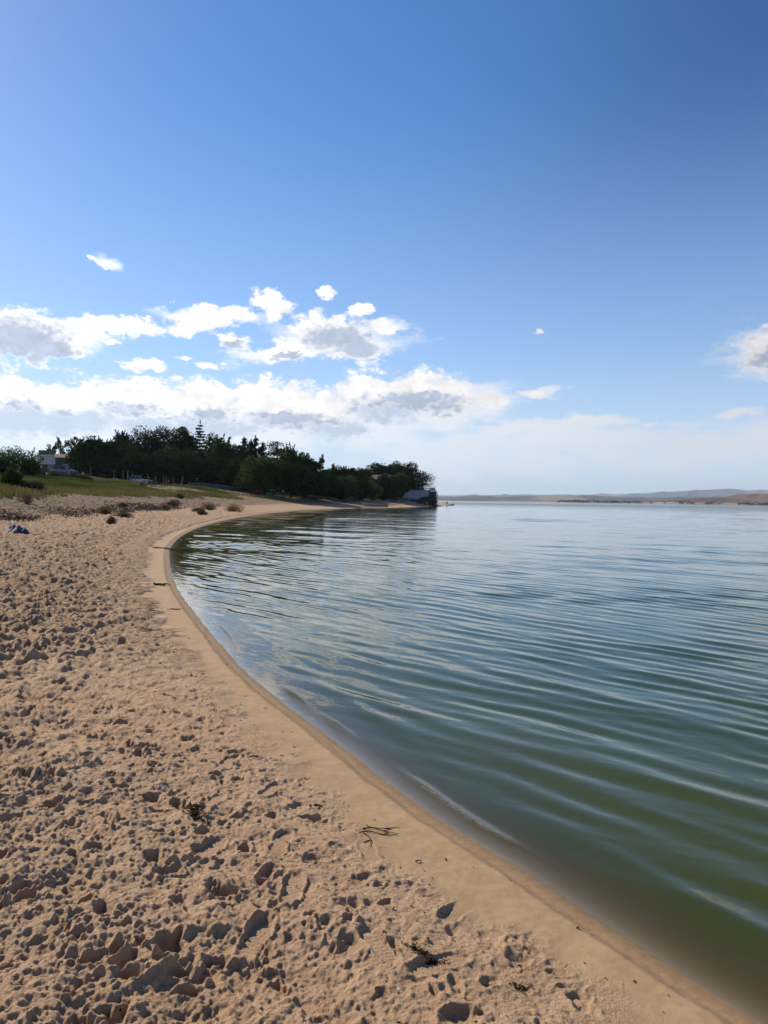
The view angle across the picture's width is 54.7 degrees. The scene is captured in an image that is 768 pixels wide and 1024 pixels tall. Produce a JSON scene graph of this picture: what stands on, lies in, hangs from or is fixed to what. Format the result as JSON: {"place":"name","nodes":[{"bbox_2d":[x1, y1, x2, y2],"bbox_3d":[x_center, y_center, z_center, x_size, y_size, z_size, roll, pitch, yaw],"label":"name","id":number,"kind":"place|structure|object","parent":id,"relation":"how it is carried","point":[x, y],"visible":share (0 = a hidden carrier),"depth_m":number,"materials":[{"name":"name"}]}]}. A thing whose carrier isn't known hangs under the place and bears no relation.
{"place":"outdoors","nodes":[
{"label":"outdoors","id":0,"kind":"place"},
{"bbox_2d":[0,473,317,500],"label":"grass","id":1,"kind":"structure","parent":0,"point":[106,487],"depth_m":85.79,"materials":[{"name":"green plant"}]},
{"bbox_2d":[0,470,767,1023],"bbox_3d":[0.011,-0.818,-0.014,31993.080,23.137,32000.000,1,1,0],"label":"ground","id":2,"kind":"structure","parent":0,"point":[82,794],"depth_m":3.40,"materials":[{"name":"beige sand"}]},
{"bbox_2d":[0,458,15,473],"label":"bush","id":3,"kind":"object","parent":2,"relation":"on","point":[3,468],"visible":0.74,"depth_m":83.85,"materials":[{"name":"green plant"}]},
{"bbox_2d":[6,524,17,531],"bbox_3d":[-12.756,0.538,25.617,0.575,0.264,0.635,0,1,-23],"label":"plastic bag","id":4,"kind":"object","parent":2,"relation":"on","point":[11,527],"visible":0.48,"depth_m":25.44,"materials":[{"name":"white plastic"}]},
{"bbox_2d":[0,467,24,486],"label":"bush","id":5,"kind":"object","parent":2,"relation":"on","point":[12,476],"visible":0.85,"depth_m":54.65,"materials":[{"name":"green plant"}]},
{"bbox_2d":[10,525,29,533],"bbox_3d":[-12.247,0.568,25.016,0.649,0.281,0.676,1,1,-3],"label":"plastic bag","id":6,"kind":"object","parent":2,"relation":"on","point":[19,529],"visible":0.95,"depth_m":24.84,"materials":[{"name":"plastic"}]},
{"bbox_2d":[0,444,44,474],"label":"bush","id":7,"kind":"object","parent":2,"relation":"on","point":[21,459],"visible":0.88,"depth_m":87.47,"materials":[{"name":"green plant"}]},
{"bbox_2d":[16,490,33,503],"bbox_3d":[-21.214,-0.916,44.029,1.121,0.865,1.111,1,1,0],"label":"dry shrub","id":8,"kind":"object","parent":2,"relation":"on","point":[27,499],"visible":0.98,"depth_m":43.89,"materials":[{"name":"brown plant"}]},
{"bbox_2d":[20,459,41,474],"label":"bush","id":9,"kind":"object","parent":2,"relation":"on","point":[33,471],"visible":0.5,"depth_m":88.51,"materials":[{"name":"green plant"}]},
{"bbox_2d":[18,479,47,490],"bbox_3d":[-26.334,-1.942,55.541,2.155,1.138,2.288,1,1,0],"label":"bush","id":10,"kind":"object","parent":2,"relation":"on","point":[35,484],"visible":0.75,"depth_m":55.15,"materials":[{"name":"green plant"}]},
{"bbox_2d":[37,468,45,474],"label":"bush","id":11,"kind":"object","parent":2,"relation":"on","point":[40,472],"visible":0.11,"depth_m":95.74,"materials":[{"name":"green plant"}]},
{"bbox_2d":[38,450,54,468],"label":"billboard","id":12,"kind":"object","parent":2,"relation":"on","point":[48,456],"visible":0.81,"depth_m":139.85,"materials":[{"name":"white plastic"}]},
{"bbox_2d":[46,442,58,450],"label":"broadleaf tree","id":13,"kind":"object","parent":2,"relation":"on","point":[55,448],"visible":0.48,"depth_m":169.73,"materials":[{"name":"green plant"}]},
{"bbox_2d":[46,470,70,477],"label":"bush","id":14,"kind":"object","parent":2,"relation":"on","point":[54,473],"visible":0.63,"depth_m":99.04,"materials":[{"name":"green plant"}]},
{"bbox_2d":[41,454,81,474],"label":"house","id":15,"kind":"structure","parent":2,"relation":"on","point":[60,459],"depth_m":149.43,"materials":[{"name":"paint"}]},
{"bbox_2d":[47,464,53,468],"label":"window","id":16,"kind":"structure","parent":15,"relation":"in","point":[49,466],"depth_m":149.21,"materials":[{"name":"grey glass"}]},
{"bbox_2d":[55,436,68,453],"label":"broadleaf tree","id":17,"kind":"object","parent":2,"relation":"on","point":[59,445],"visible":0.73,"depth_m":167.62,"materials":[{"name":"green plant"}]},
{"bbox_2d":[50,466,77,473],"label":"parked car","id":18,"kind":"object","parent":2,"relation":"on","point":[65,469],"visible":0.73,"depth_m":134.19,"materials":[{"name":"grey paint"}]},
{"bbox_2d":[64,436,81,451],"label":"broadleaf tree","id":19,"kind":"object","parent":2,"relation":"on","point":[69,442],"visible":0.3,"depth_m":170.07,"materials":[{"name":"green plant"}]},
{"bbox_2d":[67,473,93,480],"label":"bush","id":20,"kind":"object","parent":2,"relation":"on","point":[82,476],"visible":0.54,"depth_m":100.38,"materials":[{"name":"green plant"}]},
{"bbox_2d":[64,434,106,467],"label":"broadleaf tree","id":21,"kind":"object","parent":2,"relation":"on","point":[89,446],"visible":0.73,"depth_m":147.27,"materials":[{"name":"green plant"}]},
{"bbox_2d":[75,454,122,478],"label":"broadleaf tree","id":22,"kind":"object","parent":2,"relation":"on","point":[104,466],"visible":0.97,"depth_m":145.86,"materials":[{"name":"green plant"}]},
{"bbox_2d":[96,506,113,513],"bbox_3d":[-17.875,-0.130,47.522,1.075,0.646,0.909,1,1,-10],"label":"dry shrub","id":23,"kind":"object","parent":2,"relation":"on","point":[103,510],"visible":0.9,"depth_m":47.36,"materials":[{"name":"brown plant"}]},
{"bbox_2d":[97,436,119,461],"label":"broadleaf tree","id":24,"kind":"object","parent":2,"relation":"on","point":[109,450],"visible":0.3,"depth_m":156.68,"materials":[{"name":"green plant"}]},
{"bbox_2d":[0,501,222,525],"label":"drift debris","id":25,"kind":"object","parent":2,"relation":"on","point":[87,512],"visible":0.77,"depth_m":45.38,"materials":[{"name":"brown plant"}]},
{"bbox_2d":[105,516,117,523],"bbox_3d":[-13.200,0.392,36.045,0.593,0.508,0.607,1,1,0],"label":"dry shrub","id":26,"kind":"object","parent":2,"relation":"on","point":[111,520],"visible":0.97,"depth_m":35.94,"materials":[{"name":"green plant"}]},
{"bbox_2d":[107,430,130,457],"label":"broadleaf tree","id":27,"kind":"object","parent":2,"relation":"on","point":[122,437],"visible":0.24,"depth_m":163.90,"materials":[{"name":"green plant"}]},
{"bbox_2d":[110,510,133,517],"bbox_3d":[-15.795,0.111,45.061,1.424,0.520,1.274,1,1,14],"label":"dry shrub","id":28,"kind":"object","parent":2,"relation":"on","point":[123,513],"visible":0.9,"depth_m":44.92,"materials":[{"name":"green plant"}]},
{"bbox_2d":[116,501,128,506],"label":"dry shrub","id":29,"kind":"object","parent":2,"relation":"on","point":[122,504],"visible":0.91,"depth_m":57.86,"materials":[{"name":"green plant"}]},
{"bbox_2d":[113,452,153,480],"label":"broadleaf tree","id":30,"kind":"object","parent":2,"relation":"on","point":[130,462],"visible":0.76,"depth_m":149.52,"materials":[{"name":"green plant"}]},
{"bbox_2d":[112,425,163,474],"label":"broadleaf tree","id":31,"kind":"object","parent":2,"relation":"on","point":[144,439],"visible":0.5,"depth_m":158.55,"materials":[{"name":"green plant"}]},
{"bbox_2d":[130,476,152,482],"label":"parked car","id":32,"kind":"object","parent":2,"relation":"on","point":[141,478],"visible":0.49,"depth_m":148.29,"materials":[{"name":"white paint"}]},
{"bbox_2d":[136,451,182,483],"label":"broadleaf tree","id":33,"kind":"object","parent":2,"relation":"on","point":[157,462],"visible":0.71,"depth_m":150.10,"materials":[{"name":"green plant"}]},
{"bbox_2d":[153,583,169,585],"bbox_3d":[-4.253,1.375,14.196,0.334,0.052,0.221,1,1,0],"label":"driftwood","id":34,"kind":"object","parent":2,"relation":"on","point":[163,584],"visible":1,"depth_m":14.17,"materials":[{"name":"brown wood"}]},
{"bbox_2d":[158,503,170,509],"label":"dry shrub","id":35,"kind":"object","parent":2,"relation":"on","point":[164,506],"visible":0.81,"depth_m":65.87,"materials":[{"name":"brown plant"}]},
{"bbox_2d":[143,425,188,453],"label":"broadleaf tree","id":36,"kind":"object","parent":2,"relation":"on","point":[172,438],"visible":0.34,"depth_m":162.83,"materials":[{"name":"green plant"}]},
{"bbox_2d":[153,442,193,483],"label":"broadleaf tree","id":37,"kind":"object","parent":2,"relation":"on","point":[168,449],"visible":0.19,"depth_m":156.35,"materials":[{"name":"green plant"}]},
{"bbox_2d":[165,499,181,505],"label":"dry shrub","id":38,"kind":"object","parent":2,"relation":"on","point":[174,502],"visible":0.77,"depth_m":73.83,"materials":[{"name":"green plant"}]},
{"bbox_2d":[175,493,183,497],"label":"dry shrub","id":39,"kind":"object","parent":2,"relation":"on","point":[178,495],"visible":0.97,"depth_m":89.76,"materials":[{"name":"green plant"}]},
{"bbox_2d":[162,449,206,484],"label":"broadleaf tree","id":40,"kind":"object","parent":2,"relation":"on","point":[185,470],"visible":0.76,"depth_m":149.60,"materials":[{"name":"green plant"}]},
{"bbox_2d":[177,426,198,456],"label":"broadleaf tree","id":41,"kind":"object","parent":2,"relation":"on","point":[187,436],"visible":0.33,"depth_m":173.14,"materials":[{"name":"green plant"}]},
{"bbox_2d":[171,802,218,824],"bbox_3d":[-0.956,1.538,3.803,0.158,0.057,0.376,0,1,-41],"label":"seaweed","id":42,"kind":"object","parent":2,"relation":"on","point":[193,811],"visible":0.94,"depth_m":3.80,"materials":[{"name":"brown plant"}]},
{"bbox_2d":[190,419,206,456],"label":"spruce tree","id":43,"kind":"object","parent":2,"relation":"on","point":[198,436],"visible":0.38,"depth_m":169.49,"materials":[{"name":"green plant"}]},
{"bbox_2d":[197,509,208,514],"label":"dry shrub","id":44,"kind":"object","parent":2,"relation":"on","point":[201,511],"visible":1,"depth_m":61.86,"materials":[{"name":"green plant"}]},
{"bbox_2d":[200,502,216,509],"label":"dry shrub","id":45,"kind":"object","parent":2,"relation":"on","point":[207,506],"visible":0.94,"depth_m":75.77,"materials":[{"name":"brown plant"}]},
{"bbox_2d":[192,432,230,464],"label":"broadleaf tree","id":46,"kind":"object","parent":2,"relation":"on","point":[207,443],"visible":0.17,"depth_m":157.65,"materials":[{"name":"green plant"}]},
{"bbox_2d":[194,454,235,484],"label":"broadleaf tree","id":47,"kind":"object","parent":2,"relation":"on","point":[211,467],"visible":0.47,"depth_m":148.07,"materials":[{"name":"green plant"}]},
{"bbox_2d":[188,483,246,491],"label":"wall","id":48,"kind":"structure","parent":2,"relation":"on","point":[229,488],"depth_m":139.55,"materials":[{"name":"blue paint"}]},
{"bbox_2d":[204,437,241,461],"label":"broadleaf tree","id":49,"kind":"object","parent":2,"relation":"on","point":[220,449],"visible":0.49,"depth_m":153.79,"materials":[{"name":"green plant"}]},
{"bbox_2d":[224,503,244,511],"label":"dry shrub","id":50,"kind":"object","parent":2,"relation":"on","point":[232,508],"visible":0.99,"depth_m":77.68,"materials":[{"name":"brown plant"}]},
{"bbox_2d":[216,455,254,490],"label":"broadleaf tree","id":51,"kind":"object","parent":2,"relation":"on","point":[230,471],"visible":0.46,"depth_m":143.64,"materials":[{"name":"green plant"}]},
{"bbox_2d":[231,443,251,463],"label":"broadleaf tree","id":52,"kind":"object","parent":2,"relation":"on","point":[241,451],"visible":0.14,"depth_m":157.64,"materials":[{"name":"green plant"}]},
{"bbox_2d":[239,436,250,459],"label":"conifer tree","id":53,"kind":"object","parent":2,"relation":"on","point":[244,439],"visible":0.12,"depth_m":169.68,"materials":[{"name":"green plant"}]},
{"bbox_2d":[250,435,260,459],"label":"conifer tree","id":54,"kind":"object","parent":2,"relation":"on","point":[254,451],"visible":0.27,"depth_m":167.45,"materials":[{"name":"green plant"}]},
{"bbox_2d":[231,454,285,494],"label":"broadleaf tree","id":55,"kind":"object","parent":2,"relation":"on","point":[257,474],"visible":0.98,"depth_m":138.04,"materials":[{"name":"green plant"}]},
{"bbox_2d":[257,442,267,458],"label":"conifer tree","id":56,"kind":"object","parent":2,"relation":"on","point":[264,449],"visible":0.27,"depth_m":169.50,"materials":[{"name":"green plant"}]},
{"bbox_2d":[261,440,285,487],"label":"pine tree","id":57,"kind":"object","parent":2,"relation":"on","point":[275,449],"visible":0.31,"depth_m":159.12,"materials":[{"name":"green plant"}]},
{"bbox_2d":[272,442,310,495],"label":"broadleaf tree","id":58,"kind":"object","parent":2,"relation":"on","point":[289,455],"visible":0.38,"depth_m":148.32,"materials":[{"name":"green plant"}]},
{"bbox_2d":[270,460,317,497],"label":"broadleaf tree","id":59,"kind":"object","parent":2,"relation":"on","point":[292,477],"visible":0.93,"depth_m":139.48,"materials":[{"name":"green plant"}]},
{"bbox_2d":[299,455,324,496],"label":"broadleaf tree","id":60,"kind":"object","parent":2,"relation":"on","point":[316,465],"visible":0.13,"depth_m":150.66,"materials":[{"name":"green plant"}]},
{"bbox_2d":[197,469,429,500],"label":"undergrowth","id":61,"kind":"object","parent":2,"relation":"on","point":[364,477],"visible":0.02,"depth_m":173.11,"materials":[{"name":"green plant"}]},
{"bbox_2d":[296,467,331,499],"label":"broadleaf tree","id":62,"kind":"object","parent":2,"relation":"on","point":[321,487],"visible":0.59,"depth_m":144.45,"materials":[{"name":"green plant"}]},
{"bbox_2d":[318,454,332,476],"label":"broadleaf tree","id":63,"kind":"object","parent":2,"relation":"on","point":[321,460],"visible":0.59,"depth_m":154.95,"materials":[{"name":"green plant"}]},
{"bbox_2d":[322,474,346,498],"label":"broadleaf tree","id":64,"kind":"object","parent":2,"relation":"on","point":[337,490],"visible":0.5,"depth_m":158.46,"materials":[{"name":"green plant"}]},
{"bbox_2d":[329,463,353,478],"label":"broadleaf tree","id":65,"kind":"object","parent":2,"relation":"on","point":[338,472],"visible":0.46,"depth_m":173.57,"materials":[{"name":"green plant"}]},
{"bbox_2d":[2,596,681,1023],"bbox_3d":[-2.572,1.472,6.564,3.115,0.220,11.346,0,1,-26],"label":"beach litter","id":66,"kind":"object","parent":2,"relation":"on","point":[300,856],"visible":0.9,"depth_m":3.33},
{"bbox_2d":[335,475,358,500],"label":"broadleaf tree","id":67,"kind":"object","parent":2,"relation":"on","point":[350,486],"visible":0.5,"depth_m":163.09,"materials":[{"name":"green plant"}]},
{"bbox_2d":[350,468,359,480],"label":"conifer tree","id":68,"kind":"object","parent":2,"relation":"on","point":[354,473],"visible":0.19,"depth_m":179.41,"materials":[{"name":"green plant"}]},
{"bbox_2d":[349,479,373,499],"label":"broadleaf tree","id":69,"kind":"object","parent":2,"relation":"on","point":[364,488],"visible":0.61,"depth_m":176.45,"materials":[{"name":"green plant"}]},
{"bbox_2d":[355,467,375,481],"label":"broadleaf tree","id":70,"kind":"object","parent":2,"relation":"on","point":[362,472],"visible":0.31,"depth_m":198.37,"materials":[{"name":"green plant"}]},
{"bbox_2d":[361,502,387,506],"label":"rowing boat","id":71,"kind":"object","parent":2,"relation":"on","point":[374,504],"visible":0.99,"depth_m":150.95,"materials":[{"name":"paint"}]},
{"bbox_2d":[366,480,383,500],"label":"willow tree","id":72,"kind":"object","parent":2,"relation":"on","point":[376,492],"visible":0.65,"depth_m":184.07,"materials":[{"name":"green plant"}]},
{"bbox_2d":[364,462,391,474],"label":"broadleaf tree","id":73,"kind":"object","parent":2,"relation":"on","point":[378,468],"visible":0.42,"depth_m":214.24,"materials":[{"name":"green plant"}]},
{"bbox_2d":[359,824,397,846],"bbox_3d":[-0.047,1.622,3.756,0.176,0.027,0.310,2,1,39],"label":"driftwood","id":74,"kind":"object","parent":2,"relation":"on","point":[364,831],"visible":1,"depth_m":3.77,"materials":[{"name":"wood"}]},
{"bbox_2d":[372,473,394,498],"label":"house","id":75,"kind":"structure","parent":2,"relation":"on","point":[374,477],"depth_m":207.30,"materials":[{"name":"brick"}]},
{"bbox_2d":[373,473,397,500],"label":"broadleaf tree","id":76,"kind":"object","parent":2,"relation":"on","point":[386,484],"visible":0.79,"depth_m":195.48,"materials":[{"name":"green plant"}]},
{"bbox_2d":[386,464,394,475],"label":"broadleaf tree","id":77,"kind":"object","parent":2,"relation":"on","point":[389,466],"visible":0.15,"depth_m":220.58,"materials":[{"name":"green plant"}]},
{"bbox_2d":[386,472,410,500],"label":"broadleaf tree","id":78,"kind":"object","parent":2,"relation":"on","point":[399,479],"visible":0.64,"depth_m":200.71,"materials":[{"name":"green plant"}]},
{"bbox_2d":[389,460,408,475],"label":"broadleaf tree","id":79,"kind":"object","parent":2,"relation":"on","point":[396,468],"visible":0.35,"depth_m":220.18,"materials":[{"name":"green plant"}]},
{"bbox_2d":[401,472,417,489],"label":"broadleaf tree","id":80,"kind":"object","parent":2,"relation":"on","point":[412,484],"visible":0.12,"depth_m":218.05,"materials":[{"name":"green plant"}]},
{"bbox_2d":[400,461,426,489],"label":"broadleaf tree","id":81,"kind":"object","parent":2,"relation":"on","point":[411,471],"visible":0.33,"depth_m":222.86,"materials":[{"name":"green plant"}]},
{"bbox_2d":[398,483,436,504],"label":"house","id":82,"kind":"structure","parent":2,"relation":"on","point":[427,496],"depth_m":212.66,"materials":[{"name":"stone"}]},
{"bbox_2d":[399,941,448,967],"bbox_3d":[0.137,1.604,2.691,0.193,0.041,0.096,1,1,31],"label":"seaweed","id":83,"kind":"object","parent":2,"relation":"on","point":[421,951],"visible":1,"depth_m":2.68,"materials":[{"name":"brown plant"}]},
{"bbox_2d":[412,469,441,495],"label":"pine tree","id":84,"kind":"object","parent":2,"relation":"on","point":[425,478],"visible":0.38,"depth_m":224.13,"materials":[{"name":"green plant"}]},
{"bbox_2d":[508,978,537,992],"bbox_3d":[0.480,1.643,2.568,0.105,0.025,0.064,1,1,0],"label":"seaweed","id":85,"kind":"object","parent":2,"relation":"on","point":[521,987],"visible":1,"depth_m":2.57,"materials":[{"name":"brown plant"}]},
{"bbox_2d":[0,0,767,494],"label":"sky","id":86,"kind":"structure","parent":0,"point":[491,247],"materials":[{"name":"blue"}]},
{"bbox_2d":[169,501,767,985],"bbox_3d":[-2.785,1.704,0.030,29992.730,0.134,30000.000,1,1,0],"label":"water","id":87,"kind":"structure","parent":0,"point":[581,689],"depth_m":8.12,"materials":[{"name":"liquid"}]},
{"bbox_2d":[438,495,719,501],"bbox_3d":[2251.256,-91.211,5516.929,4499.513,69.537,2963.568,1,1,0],"label":"hills","id":88,"kind":"structure","parent":0,"point":[559,498],"depth_m":5515.13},
{"bbox_2d":[438,489,767,497],"bbox_3d":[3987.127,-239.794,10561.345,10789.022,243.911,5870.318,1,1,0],"label":"hills","id":89,"kind":"structure","parent":0,"point":[709,493],"depth_m":10847.23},
{"bbox_2d":[438,493,767,502],"bbox_3d":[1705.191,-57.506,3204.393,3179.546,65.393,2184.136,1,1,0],"label":"hills","id":90,"kind":"structure","parent":0,"point":[750,498],"depth_m":3266.35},
{"bbox_2d":[462,500,756,504],"bbox_3d":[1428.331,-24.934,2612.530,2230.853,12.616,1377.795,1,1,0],"label":"shore","id":91,"kind":"structure","parent":0,"point":[637,502],"depth_m":2913.77,"materials":[{"name":"beige sand"}]},
{"bbox_2d":[556,499,767,504],"bbox_3d":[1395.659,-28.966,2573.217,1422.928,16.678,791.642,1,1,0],"label":"shore trees","id":92,"kind":"object","parent":91,"relation":"on","point":[625,501],"visible":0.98,"depth_m":2862.56,"materials":[{"name":"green plant"}]}
]}

